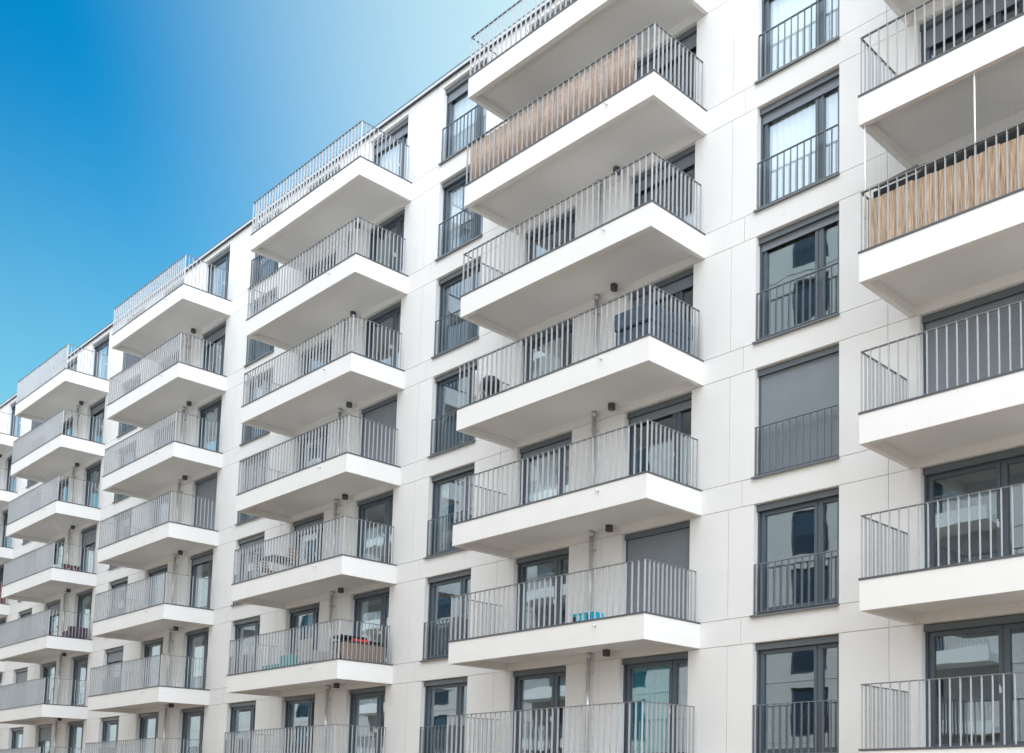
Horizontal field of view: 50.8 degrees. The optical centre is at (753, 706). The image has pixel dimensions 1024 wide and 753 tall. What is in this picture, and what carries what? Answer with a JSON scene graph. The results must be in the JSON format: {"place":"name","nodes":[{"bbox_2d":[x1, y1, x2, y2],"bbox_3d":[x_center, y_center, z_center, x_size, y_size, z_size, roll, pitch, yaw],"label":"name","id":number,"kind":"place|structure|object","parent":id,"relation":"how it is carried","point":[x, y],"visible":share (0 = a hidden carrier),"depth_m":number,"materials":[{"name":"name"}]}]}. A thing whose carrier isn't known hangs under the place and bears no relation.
{"place":"outdoors","nodes":[
{"label":"outdoors","id":0,"kind":"place"},
{"bbox_2d":[0,0,543,403],"label":"sky","id":1,"kind":"structure","parent":0,"point":[137,136],"materials":[{"name":"blue"}]},
{"label":"ground","id":2,"kind":"structure","parent":0,"visible":0},
{"bbox_2d":[0,0,1023,752],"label":"apartment building","id":3,"kind":"structure","parent":2,"relation":"on","point":[778,508],"depth_m":24.26,"materials":[{"name":"paint"}]},
{"bbox_2d":[0,565,7,600],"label":"balcony door","id":4,"kind":"structure","parent":3,"relation":"in","point":[2,566],"depth_m":54.26,"materials":[{"name":"grey"}]},
{"bbox_2d":[2,510,11,546],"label":"balcony door","id":5,"kind":"structure","parent":3,"relation":"in","point":[5,513],"depth_m":54.45,"materials":[{"name":"grey"}]},
{"bbox_2d":[6,456,16,491],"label":"balcony door","id":6,"kind":"structure","parent":3,"relation":"in","point":[11,483],"depth_m":54.66,"materials":[{"name":"grey"}]},
{"bbox_2d":[10,403,20,436],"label":"balcony door","id":7,"kind":"structure","parent":3,"relation":"in","point":[14,429],"depth_m":54.86,"materials":[{"name":"grey"}]},
{"bbox_2d":[11,727,23,752],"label":"french window","id":8,"kind":"structure","parent":3,"relation":"in","point":[16,730],"depth_m":50.94,"materials":[{"name":"grey"}]},
{"bbox_2d":[11,668,27,706],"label":"french window","id":9,"kind":"structure","parent":3,"relation":"in","point":[21,675],"depth_m":50.78,"materials":[{"name":"grey"}]},
{"bbox_2d":[17,609,31,641],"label":"french window","id":10,"kind":"structure","parent":3,"relation":"in","point":[29,612],"depth_m":51.09,"materials":[{"name":"grey"}]},
{"bbox_2d":[25,437,42,487],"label":"french window","id":11,"kind":"structure","parent":3,"relation":"in","point":[31,482],"depth_m":51.82,"materials":[{"name":"grey"}]},
{"bbox_2d":[31,420,42,429],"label":"french window","id":12,"kind":"structure","parent":3,"relation":"in","point":[34,423],"depth_m":52.13,"materials":[{"name":"grey"}]},
{"bbox_2d":[38,724,51,752],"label":"balcony door","id":13,"kind":"structure","parent":3,"relation":"in","point":[45,731],"depth_m":48.09,"materials":[{"name":"grey"}]},
{"bbox_2d":[42,662,55,703],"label":"balcony door","id":14,"kind":"structure","parent":3,"relation":"in","point":[49,665],"depth_m":48.58,"materials":[{"name":"grey"}]},
{"bbox_2d":[47,600,60,635],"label":"balcony door","id":15,"kind":"structure","parent":3,"relation":"in","point":[55,605],"depth_m":48.52,"materials":[{"name":"grey"}]},
{"bbox_2d":[52,538,64,567],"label":"balcony door","id":16,"kind":"structure","parent":3,"relation":"in","point":[62,541],"depth_m":49.10,"materials":[{"name":"grey"}]},
{"bbox_2d":[57,478,68,500],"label":"balcony door","id":17,"kind":"structure","parent":3,"relation":"in","point":[62,483],"depth_m":49.02,"materials":[{"name":"grey"}]},
{"bbox_2d":[60,418,72,435],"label":"balcony door","id":18,"kind":"structure","parent":3,"relation":"in","point":[65,426],"depth_m":49.31,"materials":[{"name":"grey"}]},
{"bbox_2d":[64,359,76,369],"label":"balcony door","id":19,"kind":"structure","parent":3,"relation":"in","point":[75,361],"depth_m":49.34,"materials":[{"name":"grey"}]},
{"bbox_2d":[62,626,87,638],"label":"lounge sofa","id":20,"kind":"object","parent":3,"relation":"on","point":[78,632],"visible":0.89,"depth_m":44.47,"materials":[{"name":"fabric"}]},
{"bbox_2d":[68,721,83,752],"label":"balcony door","id":21,"kind":"structure","parent":3,"relation":"in","point":[78,723],"depth_m":45.93,"materials":[{"name":"grey"}]},
{"bbox_2d":[71,655,87,705],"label":"balcony door","id":22,"kind":"structure","parent":3,"relation":"in","point":[81,658],"depth_m":46.18,"materials":[{"name":"grey"}]},
{"bbox_2d":[76,589,92,636],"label":"balcony door","id":23,"kind":"structure","parent":3,"relation":"in","point":[86,594],"depth_m":46.41,"materials":[{"name":"grey"}]},
{"bbox_2d":[80,525,96,572],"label":"balcony door","id":24,"kind":"structure","parent":3,"relation":"in","point":[89,534],"depth_m":46.45,"materials":[{"name":"grey glass"}]},
{"bbox_2d":[85,461,100,504],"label":"balcony door","id":25,"kind":"structure","parent":3,"relation":"in","point":[96,466],"depth_m":46.95,"materials":[{"name":"grey"}]},
{"bbox_2d":[89,398,104,441],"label":"balcony door","id":26,"kind":"structure","parent":3,"relation":"in","point":[97,407],"depth_m":47.12,"materials":[{"name":"grey"}]},
{"bbox_2d":[93,335,109,378],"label":"balcony door","id":27,"kind":"structure","parent":3,"relation":"in","point":[105,342],"depth_m":47.33,"materials":[{"name":"grey"}]},
{"bbox_2d":[101,717,118,752],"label":"french window","id":28,"kind":"structure","parent":3,"relation":"in","point":[113,719],"depth_m":43.15,"materials":[{"name":"grey"}]},
{"bbox_2d":[103,647,123,693],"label":"french window","id":29,"kind":"structure","parent":3,"relation":"in","point":[113,655],"depth_m":43.27,"materials":[{"name":"grey"}]},
{"bbox_2d":[109,578,127,616],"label":"french window","id":30,"kind":"structure","parent":3,"relation":"in","point":[122,582],"depth_m":43.62,"materials":[{"name":"grey"}]},
{"bbox_2d":[107,509,131,569],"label":"french window","id":31,"kind":"structure","parent":3,"relation":"in","point":[110,567],"depth_m":44.07,"materials":[{"name":"grey"}]},
{"bbox_2d":[112,442,135,502],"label":"french window","id":32,"kind":"structure","parent":3,"relation":"in","point":[118,497],"depth_m":44.06,"materials":[{"name":"grey"}]},
{"bbox_2d":[116,377,139,437],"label":"french window","id":33,"kind":"structure","parent":3,"relation":"in","point":[123,430],"depth_m":44.28,"materials":[{"name":"grey"}]},
{"bbox_2d":[122,315,140,370],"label":"french window","id":34,"kind":"structure","parent":3,"relation":"in","point":[130,359],"depth_m":44.58,"materials":[{"name":"grey"}]},
{"bbox_2d":[138,712,158,752],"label":"balcony door","id":35,"kind":"structure","parent":3,"relation":"in","point":[148,717],"depth_m":40.95,"materials":[{"name":"grey"}]},
{"bbox_2d":[142,638,162,686],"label":"balcony door","id":36,"kind":"structure","parent":3,"relation":"in","point":[153,643],"depth_m":41.15,"materials":[{"name":"grey"}]},
{"bbox_2d":[147,564,167,602],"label":"balcony door","id":37,"kind":"structure","parent":3,"relation":"in","point":[162,569],"depth_m":41.20,"materials":[{"name":"grey"}]},
{"bbox_2d":[152,493,170,520],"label":"balcony door","id":38,"kind":"structure","parent":3,"relation":"in","point":[168,493],"depth_m":41.56,"materials":[{"name":"grey"}]},
{"bbox_2d":[157,421,174,447],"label":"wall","id":39,"kind":"structure","parent":3,"relation":"in","point":[174,421],"depth_m":41.57,"materials":[{"name":"grey"}]},
{"bbox_2d":[181,707,203,752],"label":"balcony door","id":40,"kind":"structure","parent":3,"relation":"in","point":[192,711],"depth_m":38.23,"materials":[{"name":"grey"}]},
{"bbox_2d":[184,628,208,688],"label":"balcony door","id":41,"kind":"structure","parent":3,"relation":"in","point":[197,635],"depth_m":38.60,"materials":[{"name":"grey"}]},
{"bbox_2d":[189,550,212,608],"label":"balcony door","id":42,"kind":"structure","parent":3,"relation":"in","point":[199,559],"depth_m":38.92,"materials":[{"name":"grey"}]},
{"bbox_2d":[194,472,217,529],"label":"balcony door","id":43,"kind":"structure","parent":3,"relation":"in","point":[206,487],"depth_m":38.74,"materials":[{"name":"grey"}]},
{"bbox_2d":[198,396,221,451],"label":"balcony door","id":44,"kind":"structure","parent":3,"relation":"in","point":[213,409],"depth_m":39.30,"materials":[{"name":"grey glass"}]},
{"bbox_2d":[203,322,225,374],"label":"balcony door","id":45,"kind":"structure","parent":3,"relation":"in","point":[218,333],"depth_m":39.38,"materials":[{"name":"grey"}]},
{"bbox_2d":[207,248,229,298],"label":"balcony door","id":46,"kind":"structure","parent":3,"relation":"in","point":[217,261],"depth_m":39.87,"materials":[{"name":"grey glass"}]},
{"bbox_2d":[225,701,255,752],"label":"french window","id":47,"kind":"structure","parent":3,"relation":"in","point":[246,705],"depth_m":35.53,"materials":[{"name":"grey"}]},
{"bbox_2d":[229,616,259,674],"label":"french window","id":48,"kind":"structure","parent":3,"relation":"in","point":[255,621],"depth_m":35.74,"materials":[{"name":"grey"}]},
{"bbox_2d":[230,533,264,605],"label":"french window","id":49,"kind":"structure","parent":3,"relation":"in","point":[258,538],"depth_m":36.15,"materials":[{"name":"grey"}]},
{"bbox_2d":[235,450,268,524],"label":"french window","id":50,"kind":"structure","parent":3,"relation":"in","point":[244,518],"depth_m":36.31,"materials":[{"name":"grey"}]},
{"bbox_2d":[239,369,272,445],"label":"french window","id":51,"kind":"structure","parent":3,"relation":"in","point":[257,432],"depth_m":36.67,"materials":[{"name":"grey glass"}]},
{"bbox_2d":[243,291,276,366],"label":"french window","id":52,"kind":"structure","parent":3,"relation":"in","point":[251,353],"depth_m":36.82,"materials":[{"name":"grey"}]},
{"bbox_2d":[247,212,278,289],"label":"french window","id":53,"kind":"structure","parent":3,"relation":"in","point":[257,260],"depth_m":37.09,"materials":[{"name":"grey"}]},
{"bbox_2d":[254,557,274,577],"bbox_3d":[-15.516,-4.281,32.758,0.489,0.881,0.460,-4,-7,39],"label":"garden chair","id":54,"kind":"object","parent":3,"relation":"on","point":[262,567],"visible":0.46,"depth_m":32.81,"materials":[{"name":"grey wood"}]},
{"bbox_2d":[260,555,292,572],"bbox_3d":[-14.897,-4.245,32.287,0.950,0.735,0.750,-4,-7,39],"label":"garden table","id":55,"kind":"object","parent":3,"relation":"on","point":[271,559],"visible":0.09,"depth_m":32.27,"materials":[{"name":"grey"}]},
{"bbox_2d":[281,654,300,666],"bbox_3d":[-13.690,-1.304,30.521,0.720,0.380,0.320,-4,-7,39],"label":"stacked crate","id":56,"kind":"object","parent":3,"relation":"on","point":[290,659],"visible":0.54,"depth_m":30.30,"materials":[{"name":"teal"}]},
{"bbox_2d":[280,548,301,570],"bbox_3d":[-14.215,-4.366,31.701,0.489,0.881,0.460,-4,-7,39],"label":"garden chair","id":57,"kind":"object","parent":3,"relation":"on","point":[292,556],"visible":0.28,"depth_m":31.62,"materials":[{"name":"grey wood"}]},
{"bbox_2d":[283,694,314,752],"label":"balcony door","id":58,"kind":"structure","parent":3,"relation":"in","point":[310,699],"depth_m":33.03,"materials":[{"name":"grey"}]},
{"bbox_2d":[288,603,319,654],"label":"balcony door","id":59,"kind":"structure","parent":3,"relation":"in","point":[312,611],"depth_m":33.36,"materials":[{"name":"grey metal"}]},
{"bbox_2d":[293,513,323,566],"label":"balcony door","id":60,"kind":"structure","parent":3,"relation":"in","point":[317,519],"depth_m":33.66,"materials":[{"name":"grey"}]},
{"bbox_2d":[297,425,327,470],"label":"balcony door","id":61,"kind":"structure","parent":3,"relation":"in","point":[326,425],"depth_m":33.86,"materials":[{"name":"grey"}]},
{"bbox_2d":[299,638,330,662],"bbox_3d":[-12.691,-1.571,29.922,0.670,0.660,0.700,-4,-7,39],"label":"rattan armchair","id":62,"kind":"object","parent":3,"relation":"on","point":[310,652],"visible":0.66,"depth_m":29.65,"materials":[{"name":"wicker"}]},
{"bbox_2d":[302,338,331,374],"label":"balcony door","id":63,"kind":"structure","parent":3,"relation":"in","point":[331,338],"depth_m":34.11,"materials":[{"name":"grey"}]},
{"bbox_2d":[306,252,335,281],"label":"balcony door","id":64,"kind":"structure","parent":3,"relation":"in","point":[335,252],"depth_m":34.37,"materials":[{"name":"grey"}]},
{"bbox_2d":[332,640,383,662],"bbox_3d":[-11.188,-1.493,29.202,0.640,0.560,1.300,-4,-7,39],"label":"rattan chest","id":65,"kind":"object","parent":3,"relation":"on","point":[362,651],"visible":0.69,"depth_m":28.92,"materials":[{"name":"wicker"}]},
{"bbox_2d":[333,634,382,644],"bbox_3d":[-11.194,-1.853,29.222,0.520,0.159,1.270,-4,-7,39],"label":"seat cushion","id":66,"kind":"object","parent":65,"relation":"on","point":[350,637],"visible":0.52,"depth_m":28.88,"materials":[{"name":"black fabric"}]},
{"bbox_2d":[348,686,385,752],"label":"balcony door","id":67,"kind":"structure","parent":3,"relation":"in","point":[379,692],"depth_m":30.56,"materials":[{"name":"grey"}]},
{"bbox_2d":[353,588,389,663],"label":"balcony door","id":68,"kind":"structure","parent":3,"relation":"in","point":[383,594],"depth_m":31.05,"materials":[{"name":"grey"}]},
{"bbox_2d":[356,490,393,562],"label":"balcony door","id":69,"kind":"structure","parent":3,"relation":"in","point":[386,498],"depth_m":30.98,"materials":[{"name":"grey"}]},
{"bbox_2d":[361,395,396,464],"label":"balcony door","id":70,"kind":"structure","parent":3,"relation":"in","point":[384,412],"depth_m":31.22,"materials":[{"name":"grey"}]},
{"bbox_2d":[365,301,400,367],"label":"balcony door","id":71,"kind":"structure","parent":3,"relation":"in","point":[395,310],"depth_m":31.34,"materials":[{"name":"grey metal"}]},
{"bbox_2d":[369,209,404,271],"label":"balcony door","id":72,"kind":"structure","parent":3,"relation":"in","point":[396,220],"depth_m":32.02,"materials":[{"name":"grey glass"}]},
{"bbox_2d":[374,118,408,178],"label":"balcony door","id":73,"kind":"structure","parent":3,"relation":"in","point":[400,132],"depth_m":32.12,"materials":[{"name":"grey"}]},
{"bbox_2d":[419,677,467,752],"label":"french window","id":74,"kind":"structure","parent":3,"relation":"in","point":[459,683],"depth_m":28.02,"materials":[{"name":"grey"}]},
{"bbox_2d":[419,570,470,661],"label":"french window","id":75,"kind":"structure","parent":3,"relation":"in","point":[462,577],"depth_m":28.35,"materials":[{"name":"grey"}]},
{"bbox_2d":[423,464,474,558],"bbox_3d":[-8.263,-5.319,28.458,2.187,2.360,0.396,-4,-7,39],"label":"french window","id":76,"kind":"structure","parent":3,"relation":"in","point":[439,525],"depth_m":28.88,"materials":[{"name":"grey glass"}]},
{"bbox_2d":[427,361,476,457],"bbox_3d":[-8.263,-8.210,28.689,2.187,2.360,0.320,-4,-7,39],"label":"french window","id":77,"kind":"structure","parent":3,"relation":"in","point":[450,377],"depth_m":28.95,"materials":[{"name":"grey glass"}]},
{"bbox_2d":[431,259,480,358],"bbox_3d":[-8.239,-11.099,28.948,2.187,2.360,0.320,-4,-7,39],"label":"french window","id":78,"kind":"structure","parent":3,"relation":"in","point":[456,277],"depth_m":29.14,"materials":[{"name":"grey"}]},
{"bbox_2d":[434,168,482,261],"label":"french window","id":79,"kind":"structure","parent":3,"relation":"in","point":[451,226],"depth_m":29.64,"materials":[{"name":"grey"}]},
{"bbox_2d":[438,62,486,165],"bbox_3d":[-8.167,-16.872,29.498,2.187,2.360,0.399,-4,-7,39],"label":"french window","id":80,"kind":"structure","parent":3,"relation":"in","point":[469,123],"depth_m":29.79,"materials":[{"name":"grey"}]},
{"bbox_2d":[470,370,485,402],"bbox_3d":[-6.812,-7.809,25.708,0.116,0.986,0.522,-4,-7,39],"label":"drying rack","id":81,"kind":"object","parent":3,"relation":"on","point":[479,385],"visible":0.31,"depth_m":25.60,"materials":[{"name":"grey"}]},
{"bbox_2d":[483,375,501,392],"bbox_3d":[-6.515,-7.748,25.588,0.510,0.853,0.510,-4,-7,39],"label":"kettle grill","id":82,"kind":"object","parent":3,"relation":"on","point":[493,384],"visible":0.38,"depth_m":25.43,"materials":[{"name":"grey"}]},
{"bbox_2d":[512,666,565,752],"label":"balcony door","id":83,"kind":"structure","parent":3,"relation":"in","point":[555,672],"depth_m":25.53,"materials":[{"name":"grey"}]},
{"bbox_2d":[516,548,568,630],"bbox_3d":[-5.207,-2.652,25.735,2.130,2.310,0.184,-4,-7,39],"label":"balcony door","id":84,"kind":"structure","parent":3,"relation":"in","point":[558,556],"depth_m":25.81,"materials":[{"name":"grey"}]},
{"bbox_2d":[519,432,571,504],"bbox_3d":[-5.158,-5.538,26.026,2.130,2.310,0.264,-4,-7,39],"label":"balcony door","id":85,"kind":"structure","parent":3,"relation":"in","point":[565,439],"depth_m":26.18,"materials":[{"name":"grey glass"}]},
{"bbox_2d":[523,319,574,381],"bbox_3d":[-5.134,-8.426,26.285,2.130,2.310,0.264,-4,-7,39],"label":"balcony door","id":86,"kind":"structure","parent":3,"relation":"in","point":[571,321],"depth_m":26.50,"materials":[{"name":"grey glass"}]},
{"bbox_2d":[526,209,574,261],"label":"balcony door","id":87,"kind":"structure","parent":3,"relation":"in","point":[573,211],"depth_m":26.66,"materials":[{"name":"grey"}]},
{"bbox_2d":[469,40,634,181],"bbox_3d":[-4.438,-13.760,24.814,5.939,1.023,1.466,-4,-7,39],"label":"reed screen","id":88,"kind":"object","parent":3,"relation":"attached to","point":[627,51],"visible":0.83,"depth_m":23.95,"materials":[{"name":"beige wicker"}]},
{"bbox_2d":[570,611,603,621],"bbox_3d":[-3.603,-1.881,22.304,0.740,0.220,0.310,-4,-7,39],"label":"storage crate","id":89,"kind":"object","parent":3,"relation":"on","point":[585,616],"visible":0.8,"depth_m":22.12,"materials":[{"name":"teal"}]},
{"bbox_2d":[614,302,692,352],"bbox_3d":[-2.163,-8.009,22.358,1.060,0.740,1.380,-4,-7,39],"label":"corner sofa","id":90,"kind":"object","parent":3,"relation":"on","point":[646,314],"visible":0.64,"depth_m":21.89,"materials":[{"name":"grey fabric"}]},
{"bbox_2d":[622,652,687,752],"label":"balcony door","id":91,"kind":"structure","parent":3,"relation":"in","point":[658,678],"depth_m":23.20,"materials":[{"name":"grey"}]},
{"bbox_2d":[624,521,689,619],"bbox_3d":[-2.123,-2.853,23.227,2.130,2.310,0.184,-4,-7,39],"label":"balcony door","id":92,"kind":"structure","parent":3,"relation":"in","point":[670,544],"depth_m":23.22,"materials":[{"name":"grey"}]},
{"bbox_2d":[627,393,691,481],"bbox_3d":[-2.099,-5.741,23.487,2.130,2.310,0.184,-4,-7,39],"label":"balcony door","id":93,"kind":"structure","parent":3,"relation":"in","point":[675,406],"depth_m":23.42,"materials":[{"name":"grey metal"}]},
{"bbox_2d":[629,268,692,317],"bbox_3d":[-2.076,-8.629,23.747,2.130,2.310,0.184,-4,-7,39],"label":"balcony door","id":94,"kind":"structure","parent":3,"relation":"in","point":[676,284],"depth_m":23.60,"materials":[{"name":"grey"}]},
{"bbox_2d":[632,145,694,219],"bbox_3d":[-2.052,-11.517,24.006,2.130,2.310,0.184,-4,-7,39],"label":"balcony door","id":95,"kind":"structure","parent":3,"relation":"in","point":[685,159],"depth_m":23.86,"materials":[{"name":"grey"}]},
{"bbox_2d":[634,25,696,92],"bbox_3d":[-2.028,-14.406,24.266,2.130,2.310,0.184,-4,-7,39],"label":"balcony door","id":96,"kind":"structure","parent":3,"relation":"in","point":[688,39],"depth_m":24.08,"materials":[{"name":"grey metal"}]},
{"bbox_2d":[749,488,838,617],"bbox_3d":[0.866,-3.030,20.706,2.187,2.360,0.320,-4,-7,39],"label":"french window","id":97,"kind":"structure","parent":3,"relation":"in","point":[818,500],"depth_m":20.61,"materials":[{"name":"grey"}]},
{"bbox_2d":[751,345,839,478],"bbox_3d":[0.890,-5.918,20.966,2.187,2.360,0.320,-4,-7,39],"label":"french window","id":98,"kind":"structure","parent":3,"relation":"in","point":[798,427],"depth_m":20.97,"materials":[{"name":"grey"}]},
{"bbox_2d":[753,635,838,752],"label":"french window","id":99,"kind":"structure","parent":3,"relation":"in","point":[819,644],"depth_m":20.36,"materials":[{"name":"grey"}]},
{"bbox_2d":[752,205,839,344],"bbox_3d":[0.913,-8.806,21.226,2.187,2.360,0.320,-4,-7,39],"label":"french window","id":100,"kind":"structure","parent":3,"relation":"in","point":[817,223],"depth_m":21.19,"materials":[{"name":"grey"}]},
{"bbox_2d":[753,69,839,212],"bbox_3d":[0.962,-11.692,21.516,2.187,2.360,0.399,-4,-7,39],"label":"french window","id":101,"kind":"structure","parent":3,"relation":"in","point":[800,130],"depth_m":21.65,"materials":[{"name":"grey"}]},
{"bbox_2d":[754,0,839,84],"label":"french window","id":102,"kind":"structure","parent":3,"relation":"in","point":[792,30],"depth_m":21.99,"materials":[{"name":"grey"}]},
{"bbox_2d":[877,163,925,188],"bbox_3d":[2.537,-9.156,17.834,0.946,0.154,0.109,-3,-6,37],"label":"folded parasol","id":103,"kind":"object","parent":3,"relation":"on","point":[916,166],"visible":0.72,"depth_m":17.76,"materials":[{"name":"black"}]},
{"bbox_2d":[863,52,1023,218],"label":"balcony net","id":104,"kind":"object","parent":3,"relation":"attached to","point":[974,92],"visible":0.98,"depth_m":17.29,"materials":[{"name":"grey fabric"}]},
{"bbox_2d":[868,128,1023,247],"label":"screen","id":105,"kind":"object","parent":3,"relation":"attached to","point":[991,172],"visible":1,"depth_m":17.11,"materials":[{"name":"brown wood"}]},
{"bbox_2d":[920,0,1022,62],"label":"balcony door","id":106,"kind":"structure","parent":3,"relation":"in","point":[989,4],"depth_m":19.25,"materials":[{"name":"grey"}]},
{"bbox_2d":[921,125,1023,177],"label":"balcony door","id":107,"kind":"structure","parent":3,"relation":"in","point":[1020,127],"depth_m":18.76,"materials":[{"name":"grey"}]},
{"bbox_2d":[922,284,1023,394],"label":"balcony door","id":108,"kind":"structure","parent":3,"relation":"in","point":[1015,294],"depth_m":18.56,"materials":[{"name":"grey"}]},
{"bbox_2d":[923,447,1023,567],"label":"balcony door","id":109,"kind":"structure","parent":3,"relation":"in","point":[1001,461],"depth_m":18.27,"materials":[{"name":"grey"}]},
{"bbox_2d":[924,614,1023,746],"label":"balcony door","id":110,"kind":"structure","parent":3,"relation":"in","point":[1004,624],"depth_m":17.97,"materials":[{"name":"grey"}]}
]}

